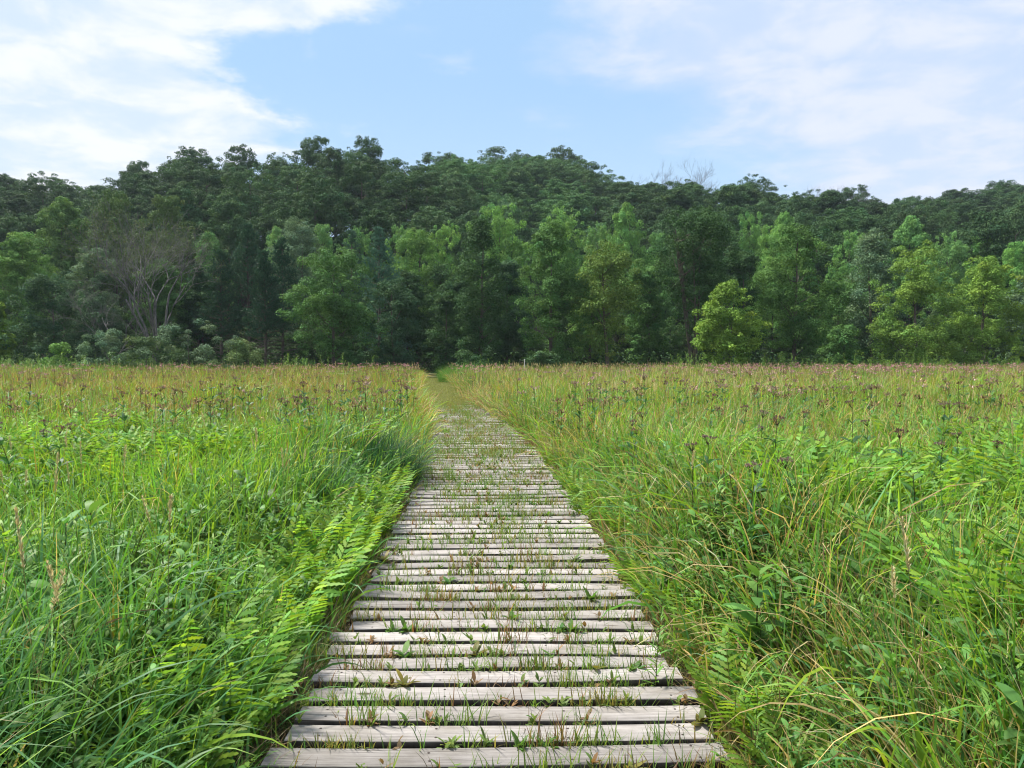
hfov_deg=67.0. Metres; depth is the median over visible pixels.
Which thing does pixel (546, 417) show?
meadow undergrowth
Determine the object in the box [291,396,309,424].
flowering weed
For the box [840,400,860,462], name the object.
flowering weed
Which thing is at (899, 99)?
sky
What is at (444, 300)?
broadleaf tree
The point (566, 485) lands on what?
fern
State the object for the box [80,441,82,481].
seed stalk
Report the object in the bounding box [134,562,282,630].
fern
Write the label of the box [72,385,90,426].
flowering weed
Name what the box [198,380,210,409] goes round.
flowering weed
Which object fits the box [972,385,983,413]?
flowering weed
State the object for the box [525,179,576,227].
hill tree
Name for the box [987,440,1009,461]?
flowering weed
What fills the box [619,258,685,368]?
broadleaf tree
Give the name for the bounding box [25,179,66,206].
hill tree
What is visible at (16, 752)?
fern
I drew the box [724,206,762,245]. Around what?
hill tree
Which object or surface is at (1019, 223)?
hill tree
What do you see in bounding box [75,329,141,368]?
shrub
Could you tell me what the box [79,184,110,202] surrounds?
hill tree
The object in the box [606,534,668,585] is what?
fern
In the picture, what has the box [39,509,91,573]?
leafy weed
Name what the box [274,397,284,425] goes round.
flowering weed
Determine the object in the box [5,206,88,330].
hill tree
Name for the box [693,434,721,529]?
flowering weed
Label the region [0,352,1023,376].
tall weeds
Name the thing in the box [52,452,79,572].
seed stalk
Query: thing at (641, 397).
flowering weed
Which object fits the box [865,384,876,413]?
flowering weed
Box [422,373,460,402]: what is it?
path
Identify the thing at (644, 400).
flowering weed
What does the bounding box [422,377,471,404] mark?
path turf
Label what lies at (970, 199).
hill tree
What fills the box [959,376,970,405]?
flowering weed
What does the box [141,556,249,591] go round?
fern
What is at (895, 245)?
hill tree
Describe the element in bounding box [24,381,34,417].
flowering weed
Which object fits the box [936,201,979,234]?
hill tree
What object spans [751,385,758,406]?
flowering weed
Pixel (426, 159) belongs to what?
hill tree
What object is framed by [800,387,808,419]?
flowering weed
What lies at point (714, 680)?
fern
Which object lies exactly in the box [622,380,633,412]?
flowering weed
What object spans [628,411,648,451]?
flowering weed
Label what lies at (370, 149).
hill tree
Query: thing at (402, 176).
hill tree
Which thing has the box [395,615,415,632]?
weed
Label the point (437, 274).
broadleaf tree
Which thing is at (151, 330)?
hill tree
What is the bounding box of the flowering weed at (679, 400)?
[675,380,687,412]
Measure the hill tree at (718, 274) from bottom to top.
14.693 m
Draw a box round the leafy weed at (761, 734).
[740,686,774,767]
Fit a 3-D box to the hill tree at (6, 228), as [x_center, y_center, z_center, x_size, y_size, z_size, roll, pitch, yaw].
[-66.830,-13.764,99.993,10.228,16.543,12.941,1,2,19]
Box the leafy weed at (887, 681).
[847,643,916,756]
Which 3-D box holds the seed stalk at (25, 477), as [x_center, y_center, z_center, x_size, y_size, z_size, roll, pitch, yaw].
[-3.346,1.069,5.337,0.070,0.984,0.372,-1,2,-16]
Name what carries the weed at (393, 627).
on the boardwalk
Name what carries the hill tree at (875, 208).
on the ground at (244, 303)
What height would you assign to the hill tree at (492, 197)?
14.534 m
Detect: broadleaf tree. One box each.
[0,231,59,364]
[0,267,113,367]
[0,301,16,363]
[54,246,129,363]
[122,259,197,364]
[172,273,230,367]
[265,215,330,358]
[276,246,389,370]
[362,276,427,367]
[381,269,435,363]
[389,228,439,367]
[419,259,454,372]
[425,289,469,374]
[431,277,483,348]
[449,215,514,365]
[483,260,533,367]
[506,219,601,367]
[566,258,615,367]
[568,239,646,368]
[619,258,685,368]
[641,205,742,365]
[690,279,771,367]
[714,249,770,365]
[745,222,853,365]
[803,279,868,364]
[843,227,915,362]
[855,239,969,367]
[935,255,1023,367]
[997,277,1023,364]
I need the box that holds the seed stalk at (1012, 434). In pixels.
[1011,422,1013,448]
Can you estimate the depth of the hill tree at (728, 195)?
131.06 m
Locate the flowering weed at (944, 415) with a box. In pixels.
[932,401,950,434]
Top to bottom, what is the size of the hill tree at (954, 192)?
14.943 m
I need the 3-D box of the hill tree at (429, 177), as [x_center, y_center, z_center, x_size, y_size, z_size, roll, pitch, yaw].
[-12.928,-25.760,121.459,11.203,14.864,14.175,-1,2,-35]
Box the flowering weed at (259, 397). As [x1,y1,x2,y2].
[253,377,267,419]
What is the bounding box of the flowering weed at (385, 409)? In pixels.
[377,388,393,440]
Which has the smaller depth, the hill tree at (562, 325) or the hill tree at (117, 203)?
the hill tree at (562, 325)
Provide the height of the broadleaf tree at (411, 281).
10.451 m
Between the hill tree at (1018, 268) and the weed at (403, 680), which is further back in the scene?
the hill tree at (1018, 268)
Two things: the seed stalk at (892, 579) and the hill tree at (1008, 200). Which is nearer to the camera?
the seed stalk at (892, 579)
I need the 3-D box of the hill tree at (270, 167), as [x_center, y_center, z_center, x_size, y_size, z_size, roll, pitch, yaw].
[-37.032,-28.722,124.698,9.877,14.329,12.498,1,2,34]
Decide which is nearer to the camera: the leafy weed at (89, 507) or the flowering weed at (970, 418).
the leafy weed at (89, 507)
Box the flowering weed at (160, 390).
[155,385,173,420]
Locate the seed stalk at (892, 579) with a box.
[889,565,957,751]
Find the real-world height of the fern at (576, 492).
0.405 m
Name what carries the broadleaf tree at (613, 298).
on the ground at (244, 303)
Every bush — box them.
[525,350,560,369]
[824,324,867,368]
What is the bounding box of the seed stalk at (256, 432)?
[255,428,259,494]
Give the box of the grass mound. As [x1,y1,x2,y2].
[432,362,490,381]
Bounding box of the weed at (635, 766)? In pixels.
[622,760,647,767]
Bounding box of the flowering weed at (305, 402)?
[296,381,313,425]
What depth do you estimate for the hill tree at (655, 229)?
107.16 m
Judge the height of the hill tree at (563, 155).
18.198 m
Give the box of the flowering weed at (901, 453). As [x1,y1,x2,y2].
[886,428,924,497]
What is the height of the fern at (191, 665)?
0.484 m
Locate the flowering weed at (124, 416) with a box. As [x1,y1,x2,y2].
[116,391,131,430]
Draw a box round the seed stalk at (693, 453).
[678,450,694,567]
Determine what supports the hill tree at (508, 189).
on the ground at (244, 303)
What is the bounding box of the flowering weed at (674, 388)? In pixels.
[671,377,679,407]
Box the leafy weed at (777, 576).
[752,572,797,646]
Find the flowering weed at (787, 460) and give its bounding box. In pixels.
[777,456,818,528]
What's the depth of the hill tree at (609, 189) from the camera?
161.30 m
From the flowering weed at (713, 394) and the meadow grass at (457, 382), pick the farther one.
the meadow grass at (457, 382)
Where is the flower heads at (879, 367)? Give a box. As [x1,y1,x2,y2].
[0,362,1023,418]
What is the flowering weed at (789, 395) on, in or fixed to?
on the ground at (244, 303)
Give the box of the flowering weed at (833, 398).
[827,385,842,420]
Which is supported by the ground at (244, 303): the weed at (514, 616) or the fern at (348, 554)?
the fern at (348, 554)
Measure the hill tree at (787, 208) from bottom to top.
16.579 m
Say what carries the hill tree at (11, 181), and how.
on the ground at (244, 303)
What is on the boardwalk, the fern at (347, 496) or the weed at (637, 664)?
the weed at (637, 664)
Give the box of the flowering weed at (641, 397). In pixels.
[636,385,648,415]
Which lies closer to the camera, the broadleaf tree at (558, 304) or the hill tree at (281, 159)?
the broadleaf tree at (558, 304)
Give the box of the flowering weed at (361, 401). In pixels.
[357,381,370,411]
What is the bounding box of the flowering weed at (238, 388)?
[233,377,249,410]
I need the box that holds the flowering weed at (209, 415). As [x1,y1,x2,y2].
[205,401,215,428]
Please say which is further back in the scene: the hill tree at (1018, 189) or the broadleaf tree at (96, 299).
the hill tree at (1018, 189)
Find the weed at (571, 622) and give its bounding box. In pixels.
[561,617,583,633]
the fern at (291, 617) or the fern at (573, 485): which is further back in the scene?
the fern at (573, 485)
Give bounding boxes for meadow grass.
[0,361,1023,401]
[0,370,1023,458]
[0,392,1023,670]
[0,490,1023,767]
[9,541,1006,767]
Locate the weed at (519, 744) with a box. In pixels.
[510,729,528,751]
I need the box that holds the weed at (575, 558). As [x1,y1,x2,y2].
[568,554,583,561]
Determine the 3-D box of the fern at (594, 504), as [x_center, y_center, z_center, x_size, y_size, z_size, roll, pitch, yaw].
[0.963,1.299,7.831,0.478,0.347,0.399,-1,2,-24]
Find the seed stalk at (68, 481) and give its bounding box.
[60,461,71,516]
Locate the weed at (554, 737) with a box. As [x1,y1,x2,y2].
[537,736,560,747]
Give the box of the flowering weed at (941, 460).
[928,439,954,482]
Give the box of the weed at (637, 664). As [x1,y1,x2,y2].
[627,660,644,670]
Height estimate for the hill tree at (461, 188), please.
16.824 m
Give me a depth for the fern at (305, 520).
6.57 m
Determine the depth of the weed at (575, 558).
6.07 m
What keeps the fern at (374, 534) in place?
on the ground at (244, 303)
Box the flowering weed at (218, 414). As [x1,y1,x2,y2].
[212,392,226,426]
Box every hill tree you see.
[0,174,29,203]
[0,182,36,211]
[0,185,26,230]
[0,190,38,237]
[0,200,17,271]
[0,215,35,318]
[0,267,21,320]
[3,177,27,191]
[3,212,67,313]
[3,326,33,363]
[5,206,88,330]
[7,178,79,231]
[7,311,48,363]
[15,171,74,205]
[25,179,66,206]
[28,196,105,330]
[36,183,90,212]
[39,316,83,363]
[46,180,87,193]
[65,189,141,288]
[65,222,130,307]
[74,191,105,207]
[78,188,147,322]
[78,307,135,365]
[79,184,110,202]
[92,173,171,245]
[105,168,156,211]
[111,198,167,287]
[117,170,164,220]
[118,160,155,191]
[119,331,158,363]
[122,219,185,295]
[125,172,168,226]
[128,194,198,324]
[129,306,196,364]
[134,158,215,222]
[143,180,221,289]
[150,156,193,186]
[155,146,214,201]
[163,163,252,235]
[167,187,237,271]
[176,231,235,338]
[178,171,250,217]
[187,192,265,321]
[201,162,287,295]
[210,144,263,200]
[211,323,272,364]
[215,162,261,202]
[234,181,286,249]
[234,317,286,365]
[244,190,332,296]
[250,226,295,338]
[251,160,304,207]
[252,152,299,207]
[260,162,328,248]
[262,320,321,365]
[271,172,354,319]
[275,191,352,271]
[289,135,337,186]
[296,166,342,190]
[298,304,356,367]
[300,146,365,234]
[304,223,344,333]
[330,162,394,282]
[332,207,421,318]
[335,159,401,219]
[335,225,378,310]
[339,150,393,214]
[342,329,377,357]
[347,135,389,188]
[355,157,440,221]
[370,170,442,251]
[372,224,420,326]
[375,165,410,219]
[389,205,461,268]
[391,204,480,292]
[397,171,463,253]
[401,316,437,367]
[416,200,467,261]
[417,220,469,318]
[419,151,461,179]
[422,154,489,208]
[426,310,476,370]
[428,176,487,218]
[439,251,485,350]
[440,167,489,222]
[441,165,526,209]
[456,210,506,280]
[459,157,492,180]
[462,168,496,209]
[465,146,531,164]
[465,203,536,330]
[468,152,511,170]
[468,251,528,313]
[469,314,520,364]
[472,242,532,321]
[474,160,532,202]
[474,212,528,267]
[481,159,519,180]
[482,197,537,269]
[484,193,537,245]
[485,181,539,235]
[497,161,560,228]
[499,165,544,225]
[502,330,548,364]
[508,155,526,165]
[513,157,540,167]
[519,194,593,244]
[520,156,573,199]
[521,235,586,331]
[522,205,590,320]
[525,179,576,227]
[530,154,557,175]
[530,213,587,303]
[533,186,605,238]
[538,299,581,366]
[541,145,584,171]
[544,194,595,237]
[547,159,594,183]
[549,157,575,179]
[550,161,622,210]
[555,181,604,212]
[562,319,604,365]
[566,158,598,195]
[568,222,655,342]
[573,229,595,257]
[575,222,623,322]
[579,203,651,258]
[585,196,612,226]
[586,169,633,221]
[586,202,621,250]
[592,309,640,365]
[597,181,636,205]
[603,188,664,226]
[605,202,657,324]
[606,188,658,213]
[619,227,649,313]
[622,239,723,338]
[623,327,683,368]
[633,204,669,246]
[633,219,691,298]
[635,232,679,339]
[638,182,668,221]
[641,192,687,223]
[643,179,716,210]
[654,208,700,297]
[655,186,702,226]
[663,183,717,212]
[669,320,710,367]
[673,224,764,324]
[686,241,731,320]
[691,206,747,301]
[693,334,727,366]
[697,188,723,211]
[708,183,761,222]
[716,184,766,217]
[717,173,785,215]
[718,302,775,367]
[720,211,787,248]
[721,179,789,210]
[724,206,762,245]
[725,229,802,316]
[728,211,772,318]
[744,196,780,233]
[750,223,800,359]
[755,331,802,365]
[766,198,809,218]
[768,202,821,245]
[769,226,877,334]
[770,211,808,326]
[772,191,821,235]
[785,196,820,215]
[788,208,859,316]
[789,336,821,365]
[801,189,829,216]
[804,236,861,297]
[807,203,836,220]
[809,189,858,220]
[816,314,880,358]
[817,213,860,279]
[822,215,864,231]
[824,230,872,351]
[830,206,874,233]
[830,234,929,341]
[834,199,867,218]
[837,184,874,204]
[843,216,892,329]
[855,333,900,364]
[858,201,895,219]
[867,198,880,204]
[870,213,939,310]
[872,215,939,328]
[873,202,938,245]
[884,205,959,329]
[885,331,928,364]
[889,198,919,210]
[891,197,916,208]
[904,200,972,313]
[907,195,921,207]
[912,300,969,364]
[918,231,982,334]
[919,195,969,219]
[922,199,947,220]
[935,189,972,200]
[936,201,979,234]
[937,208,1023,323]
[940,230,1004,337]
[943,187,996,199]
[950,204,981,228]
[956,196,979,207]
[958,211,1012,238]
[960,306,1010,364]
[961,232,1003,320]
[971,194,1003,208]
[973,185,1006,210]
[976,180,1022,196]
[976,205,1004,220]
[980,183,1023,200]
[983,342,1013,363]
[993,211,1023,320]
[994,192,1023,208]
[995,240,1023,322]
[996,186,1023,199]
[1001,201,1023,238]
[1005,194,1023,211]
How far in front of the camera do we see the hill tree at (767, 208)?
133.32 m
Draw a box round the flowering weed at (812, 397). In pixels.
[805,385,817,418]
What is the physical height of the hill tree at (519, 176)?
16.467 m
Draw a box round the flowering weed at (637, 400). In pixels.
[629,387,643,420]
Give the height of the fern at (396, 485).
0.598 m
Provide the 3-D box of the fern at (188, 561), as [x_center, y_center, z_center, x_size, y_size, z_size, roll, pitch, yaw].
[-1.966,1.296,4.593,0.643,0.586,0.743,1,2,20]
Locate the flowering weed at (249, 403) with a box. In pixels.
[243,391,253,426]
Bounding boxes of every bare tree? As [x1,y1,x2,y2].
[44,278,171,364]
[53,179,230,363]
[620,160,683,192]
[661,158,720,203]
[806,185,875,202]
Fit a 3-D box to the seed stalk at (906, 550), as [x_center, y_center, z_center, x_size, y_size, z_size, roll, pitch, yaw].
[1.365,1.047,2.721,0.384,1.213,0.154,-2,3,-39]
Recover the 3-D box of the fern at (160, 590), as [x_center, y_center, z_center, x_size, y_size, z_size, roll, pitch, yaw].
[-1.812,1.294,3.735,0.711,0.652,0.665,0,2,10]
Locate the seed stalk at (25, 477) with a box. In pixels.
[24,470,27,493]
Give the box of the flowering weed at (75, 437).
[65,422,92,454]
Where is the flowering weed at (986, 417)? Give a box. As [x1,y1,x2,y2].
[981,416,994,441]
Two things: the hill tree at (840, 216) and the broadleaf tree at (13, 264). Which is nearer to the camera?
the broadleaf tree at (13, 264)
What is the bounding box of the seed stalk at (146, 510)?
[139,496,162,592]
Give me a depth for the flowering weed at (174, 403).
11.65 m
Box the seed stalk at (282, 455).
[281,448,285,529]
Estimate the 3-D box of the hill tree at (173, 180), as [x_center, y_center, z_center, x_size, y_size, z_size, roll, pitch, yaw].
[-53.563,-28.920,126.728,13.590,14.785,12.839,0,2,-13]
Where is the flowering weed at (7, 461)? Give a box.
[0,420,27,479]
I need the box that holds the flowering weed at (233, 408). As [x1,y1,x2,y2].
[223,384,237,420]
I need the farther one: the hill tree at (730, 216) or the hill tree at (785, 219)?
the hill tree at (730, 216)
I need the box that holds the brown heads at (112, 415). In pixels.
[0,362,1023,445]
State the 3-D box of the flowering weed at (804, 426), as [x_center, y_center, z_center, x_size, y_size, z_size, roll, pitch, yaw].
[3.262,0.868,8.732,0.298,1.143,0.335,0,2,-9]
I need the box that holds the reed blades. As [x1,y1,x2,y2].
[0,420,1023,767]
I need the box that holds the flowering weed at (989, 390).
[985,381,997,420]
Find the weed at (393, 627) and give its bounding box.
[384,620,399,631]
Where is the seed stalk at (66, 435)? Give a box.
[63,426,74,484]
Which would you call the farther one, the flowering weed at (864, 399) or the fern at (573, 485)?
the flowering weed at (864, 399)
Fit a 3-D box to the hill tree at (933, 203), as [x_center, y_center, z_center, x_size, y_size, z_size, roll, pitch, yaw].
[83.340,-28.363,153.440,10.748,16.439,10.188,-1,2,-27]
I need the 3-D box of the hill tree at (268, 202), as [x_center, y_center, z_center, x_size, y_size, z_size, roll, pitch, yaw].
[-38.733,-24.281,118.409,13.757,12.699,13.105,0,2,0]
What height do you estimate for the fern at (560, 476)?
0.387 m
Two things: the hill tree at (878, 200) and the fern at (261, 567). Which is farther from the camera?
the hill tree at (878, 200)
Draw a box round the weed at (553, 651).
[541,649,557,656]
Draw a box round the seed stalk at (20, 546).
[2,506,100,742]
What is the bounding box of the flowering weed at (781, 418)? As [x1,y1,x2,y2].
[762,415,787,461]
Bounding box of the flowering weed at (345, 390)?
[336,389,350,414]
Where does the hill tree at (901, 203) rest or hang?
on the ground at (244, 303)
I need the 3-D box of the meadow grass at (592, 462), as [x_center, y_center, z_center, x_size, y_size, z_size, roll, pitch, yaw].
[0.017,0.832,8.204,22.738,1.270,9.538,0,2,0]
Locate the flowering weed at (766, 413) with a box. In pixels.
[750,409,768,445]
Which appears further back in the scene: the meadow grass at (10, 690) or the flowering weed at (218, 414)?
the flowering weed at (218, 414)
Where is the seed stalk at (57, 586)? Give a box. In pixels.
[15,568,67,754]
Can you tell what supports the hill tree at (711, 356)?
on the ground at (244, 303)
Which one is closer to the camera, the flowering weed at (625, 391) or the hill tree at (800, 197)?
the flowering weed at (625, 391)
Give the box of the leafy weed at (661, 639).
[642,597,671,686]
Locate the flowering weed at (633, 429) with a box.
[621,427,641,483]
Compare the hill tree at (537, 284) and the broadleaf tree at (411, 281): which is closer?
the broadleaf tree at (411, 281)
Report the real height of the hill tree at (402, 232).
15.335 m
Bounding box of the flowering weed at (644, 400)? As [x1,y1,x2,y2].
[640,376,651,414]
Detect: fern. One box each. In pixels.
[0,710,54,767]
[2,640,201,744]
[2,716,79,754]
[3,639,107,733]
[6,604,218,731]
[19,562,192,620]
[33,612,192,757]
[48,713,251,767]
[50,675,130,760]
[67,566,209,665]
[78,653,164,709]
[83,689,220,767]
[89,675,248,766]
[98,623,237,721]
[102,546,217,605]
[115,586,266,677]
[120,570,199,607]
[126,644,308,758]
[129,694,262,767]
[134,549,256,606]
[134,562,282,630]
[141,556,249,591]
[146,610,306,738]
[147,566,245,627]
[149,734,208,767]
[171,614,309,676]
[176,526,287,560]
[182,577,310,668]
[189,622,311,701]
[198,546,362,638]
[210,502,316,538]
[210,556,276,581]
[216,542,333,606]
[237,542,309,607]
[238,504,331,573]
[246,500,354,540]
[250,539,375,600]
[251,483,351,517]
[256,490,348,524]
[261,509,342,556]
[267,518,379,595]
[273,485,340,510]
[276,549,352,606]
[279,500,347,542]
[295,471,377,496]
[299,494,370,553]
[299,513,369,565]
[302,489,383,562]
[302,492,364,521]
[312,474,409,507]
[321,490,397,518]
[330,483,391,511]
[330,485,376,502]
[330,490,404,537]
[337,469,399,512]
[338,487,398,533]
[340,455,371,483]
[340,498,390,545]
[344,461,400,494]
[352,472,404,500]
[353,450,410,483]
[354,468,414,508]
[362,463,414,492]
[537,442,569,467]
[548,468,576,478]
[549,467,590,487]
[553,485,623,525]
[560,470,612,490]
[561,475,605,506]
[564,479,611,507]
[566,471,615,496]
[577,494,632,520]
[589,477,622,509]
[601,520,656,559]
[604,509,657,544]
[604,541,650,566]
[606,508,638,544]
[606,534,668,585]
[610,556,698,609]
[620,519,659,543]
[625,522,671,554]
[627,542,680,572]
[629,548,701,606]
[642,577,748,631]
[657,593,746,673]
[676,578,729,608]
[679,625,788,732]
[683,628,798,744]
[709,620,804,680]
[711,715,840,767]
[713,603,752,635]
[724,651,802,706]
[732,687,868,767]
[842,736,987,767]
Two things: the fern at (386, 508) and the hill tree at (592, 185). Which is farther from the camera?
the hill tree at (592, 185)
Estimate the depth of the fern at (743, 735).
3.11 m
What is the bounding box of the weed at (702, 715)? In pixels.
[691,707,710,726]
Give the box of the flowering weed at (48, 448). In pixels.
[39,429,68,478]
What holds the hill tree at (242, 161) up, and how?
on the ground at (244, 303)
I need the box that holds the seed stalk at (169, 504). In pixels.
[138,493,173,644]
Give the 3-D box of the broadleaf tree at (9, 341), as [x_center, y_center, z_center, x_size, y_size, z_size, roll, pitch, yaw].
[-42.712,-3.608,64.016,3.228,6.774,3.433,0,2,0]
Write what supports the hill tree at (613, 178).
on the ground at (244, 303)
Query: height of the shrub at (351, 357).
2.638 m
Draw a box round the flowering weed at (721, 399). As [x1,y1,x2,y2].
[719,378,725,401]
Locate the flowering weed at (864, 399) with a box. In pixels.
[860,389,868,417]
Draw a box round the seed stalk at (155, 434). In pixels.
[149,410,156,460]
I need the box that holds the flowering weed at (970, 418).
[967,416,978,445]
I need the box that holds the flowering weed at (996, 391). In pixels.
[988,380,1001,410]
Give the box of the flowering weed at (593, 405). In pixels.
[587,389,597,422]
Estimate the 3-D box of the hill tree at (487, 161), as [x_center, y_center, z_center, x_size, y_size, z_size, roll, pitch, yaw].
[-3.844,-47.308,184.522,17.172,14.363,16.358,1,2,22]
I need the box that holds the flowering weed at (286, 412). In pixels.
[281,401,289,424]
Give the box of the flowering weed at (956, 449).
[947,431,967,462]
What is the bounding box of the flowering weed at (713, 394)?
[697,393,721,436]
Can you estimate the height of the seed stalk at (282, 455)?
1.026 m
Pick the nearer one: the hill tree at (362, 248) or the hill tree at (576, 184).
the hill tree at (362, 248)
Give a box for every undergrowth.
[0,373,1023,550]
[0,408,1023,767]
[11,332,1016,373]
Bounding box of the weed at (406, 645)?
[393,640,414,657]
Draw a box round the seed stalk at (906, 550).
[855,516,919,764]
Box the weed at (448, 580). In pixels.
[443,576,455,583]
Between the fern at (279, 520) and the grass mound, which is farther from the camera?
the grass mound
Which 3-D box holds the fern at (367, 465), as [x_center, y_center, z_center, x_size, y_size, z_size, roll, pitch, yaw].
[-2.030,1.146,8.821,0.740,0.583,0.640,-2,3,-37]
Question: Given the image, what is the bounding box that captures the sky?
[0,0,1023,236]
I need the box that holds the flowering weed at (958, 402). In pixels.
[943,401,968,427]
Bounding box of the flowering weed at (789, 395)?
[783,384,794,415]
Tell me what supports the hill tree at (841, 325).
on the ground at (244, 303)
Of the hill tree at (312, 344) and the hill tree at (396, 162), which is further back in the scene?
the hill tree at (396, 162)
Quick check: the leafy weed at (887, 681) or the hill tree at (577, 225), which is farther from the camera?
the hill tree at (577, 225)
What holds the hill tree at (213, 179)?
on the ground at (244, 303)
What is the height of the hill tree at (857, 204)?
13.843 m
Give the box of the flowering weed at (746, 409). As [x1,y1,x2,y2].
[731,404,750,438]
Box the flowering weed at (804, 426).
[797,411,809,441]
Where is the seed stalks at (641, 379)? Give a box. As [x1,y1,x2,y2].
[0,361,1023,438]
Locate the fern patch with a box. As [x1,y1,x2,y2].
[0,407,1023,661]
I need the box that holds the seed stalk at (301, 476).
[298,449,305,516]
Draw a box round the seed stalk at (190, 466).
[189,462,203,520]
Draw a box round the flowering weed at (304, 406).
[299,382,311,417]
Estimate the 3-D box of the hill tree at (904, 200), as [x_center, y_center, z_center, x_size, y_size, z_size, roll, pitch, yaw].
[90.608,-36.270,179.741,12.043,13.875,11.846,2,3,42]
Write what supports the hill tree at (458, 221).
on the ground at (244, 303)
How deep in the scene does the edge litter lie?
4.20 m
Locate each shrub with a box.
[41,342,78,371]
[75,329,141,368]
[107,335,189,367]
[135,318,238,366]
[205,337,263,370]
[334,349,374,368]
[447,349,490,370]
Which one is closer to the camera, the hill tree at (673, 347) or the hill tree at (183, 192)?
the hill tree at (673, 347)
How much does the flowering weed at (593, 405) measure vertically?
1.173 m
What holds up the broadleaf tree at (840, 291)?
on the ground at (244, 303)
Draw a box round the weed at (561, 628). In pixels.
[556,622,565,631]
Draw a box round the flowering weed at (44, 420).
[38,419,55,452]
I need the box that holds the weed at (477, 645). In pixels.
[465,641,487,656]
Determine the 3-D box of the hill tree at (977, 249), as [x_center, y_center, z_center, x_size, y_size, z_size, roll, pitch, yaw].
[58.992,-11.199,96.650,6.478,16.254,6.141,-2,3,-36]
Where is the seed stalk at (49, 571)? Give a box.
[18,560,122,753]
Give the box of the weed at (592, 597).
[583,586,597,601]
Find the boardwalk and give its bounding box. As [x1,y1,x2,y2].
[260,405,729,767]
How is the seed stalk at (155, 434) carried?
on the ground at (244, 303)
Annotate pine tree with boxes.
[175,263,223,365]
[191,249,252,364]
[218,222,271,364]
[236,248,289,367]
[249,235,311,366]
[334,229,371,351]
[353,226,413,358]
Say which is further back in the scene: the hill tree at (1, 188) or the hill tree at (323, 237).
the hill tree at (1, 188)
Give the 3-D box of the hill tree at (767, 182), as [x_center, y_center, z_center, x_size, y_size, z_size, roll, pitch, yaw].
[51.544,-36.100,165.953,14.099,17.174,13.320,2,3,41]
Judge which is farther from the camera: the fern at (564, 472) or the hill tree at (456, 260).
the hill tree at (456, 260)
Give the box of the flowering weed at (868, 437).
[855,419,875,459]
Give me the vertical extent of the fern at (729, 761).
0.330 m
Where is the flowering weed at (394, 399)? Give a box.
[390,381,399,419]
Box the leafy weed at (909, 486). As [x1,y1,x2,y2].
[889,472,948,527]
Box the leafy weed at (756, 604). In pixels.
[719,562,794,676]
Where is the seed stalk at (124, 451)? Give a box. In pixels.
[116,445,126,526]
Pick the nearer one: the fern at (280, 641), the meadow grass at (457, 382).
the fern at (280, 641)
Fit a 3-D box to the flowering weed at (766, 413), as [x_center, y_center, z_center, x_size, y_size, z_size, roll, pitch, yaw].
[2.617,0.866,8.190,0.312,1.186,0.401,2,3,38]
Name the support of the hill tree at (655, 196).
on the ground at (244, 303)
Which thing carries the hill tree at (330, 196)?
on the ground at (244, 303)
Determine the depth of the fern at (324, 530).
5.86 m
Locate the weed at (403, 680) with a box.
[391,668,420,686]
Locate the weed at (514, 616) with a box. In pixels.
[503,610,520,619]
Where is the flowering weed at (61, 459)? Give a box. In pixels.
[43,425,72,495]
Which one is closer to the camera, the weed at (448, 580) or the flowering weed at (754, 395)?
the weed at (448, 580)
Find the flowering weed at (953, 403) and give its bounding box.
[946,400,959,439]
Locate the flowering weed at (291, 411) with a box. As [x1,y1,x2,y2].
[281,395,298,437]
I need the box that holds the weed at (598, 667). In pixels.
[585,663,606,669]
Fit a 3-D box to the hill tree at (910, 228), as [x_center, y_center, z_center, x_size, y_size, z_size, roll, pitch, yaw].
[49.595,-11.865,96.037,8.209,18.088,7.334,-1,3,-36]
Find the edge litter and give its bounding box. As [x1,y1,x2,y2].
[185,404,876,767]
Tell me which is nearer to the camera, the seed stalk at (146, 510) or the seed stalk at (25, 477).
the seed stalk at (146, 510)
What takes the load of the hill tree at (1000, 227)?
on the ground at (244, 303)
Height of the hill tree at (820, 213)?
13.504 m
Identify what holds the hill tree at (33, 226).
on the ground at (244, 303)
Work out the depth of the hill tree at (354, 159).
131.02 m
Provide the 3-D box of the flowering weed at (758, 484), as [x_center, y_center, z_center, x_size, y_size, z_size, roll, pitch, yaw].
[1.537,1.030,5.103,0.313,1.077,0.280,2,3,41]
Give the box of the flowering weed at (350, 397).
[343,380,356,413]
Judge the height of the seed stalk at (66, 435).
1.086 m
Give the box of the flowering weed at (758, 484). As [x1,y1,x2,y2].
[723,459,768,584]
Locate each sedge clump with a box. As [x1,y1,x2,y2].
[212,430,385,506]
[263,404,461,486]
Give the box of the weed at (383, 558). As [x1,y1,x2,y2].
[373,550,394,563]
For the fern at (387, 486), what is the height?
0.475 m
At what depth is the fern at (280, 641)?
3.97 m
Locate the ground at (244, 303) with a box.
[16,223,1014,767]
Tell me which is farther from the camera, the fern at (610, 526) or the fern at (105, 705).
the fern at (610, 526)
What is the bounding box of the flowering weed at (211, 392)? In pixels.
[206,377,218,415]
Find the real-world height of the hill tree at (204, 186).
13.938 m
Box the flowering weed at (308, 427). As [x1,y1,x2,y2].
[301,396,322,446]
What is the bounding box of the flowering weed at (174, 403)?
[166,388,184,426]
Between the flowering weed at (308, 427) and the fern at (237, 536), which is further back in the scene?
the flowering weed at (308, 427)
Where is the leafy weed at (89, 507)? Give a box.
[71,499,117,563]
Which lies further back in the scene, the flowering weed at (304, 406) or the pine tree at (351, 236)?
the pine tree at (351, 236)
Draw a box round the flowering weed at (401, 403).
[395,386,409,434]
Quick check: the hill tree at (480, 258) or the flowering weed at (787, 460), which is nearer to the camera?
the flowering weed at (787, 460)
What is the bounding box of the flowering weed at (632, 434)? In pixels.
[620,419,637,462]
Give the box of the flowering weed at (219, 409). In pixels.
[213,399,222,418]
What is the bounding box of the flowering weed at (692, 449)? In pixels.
[678,442,702,553]

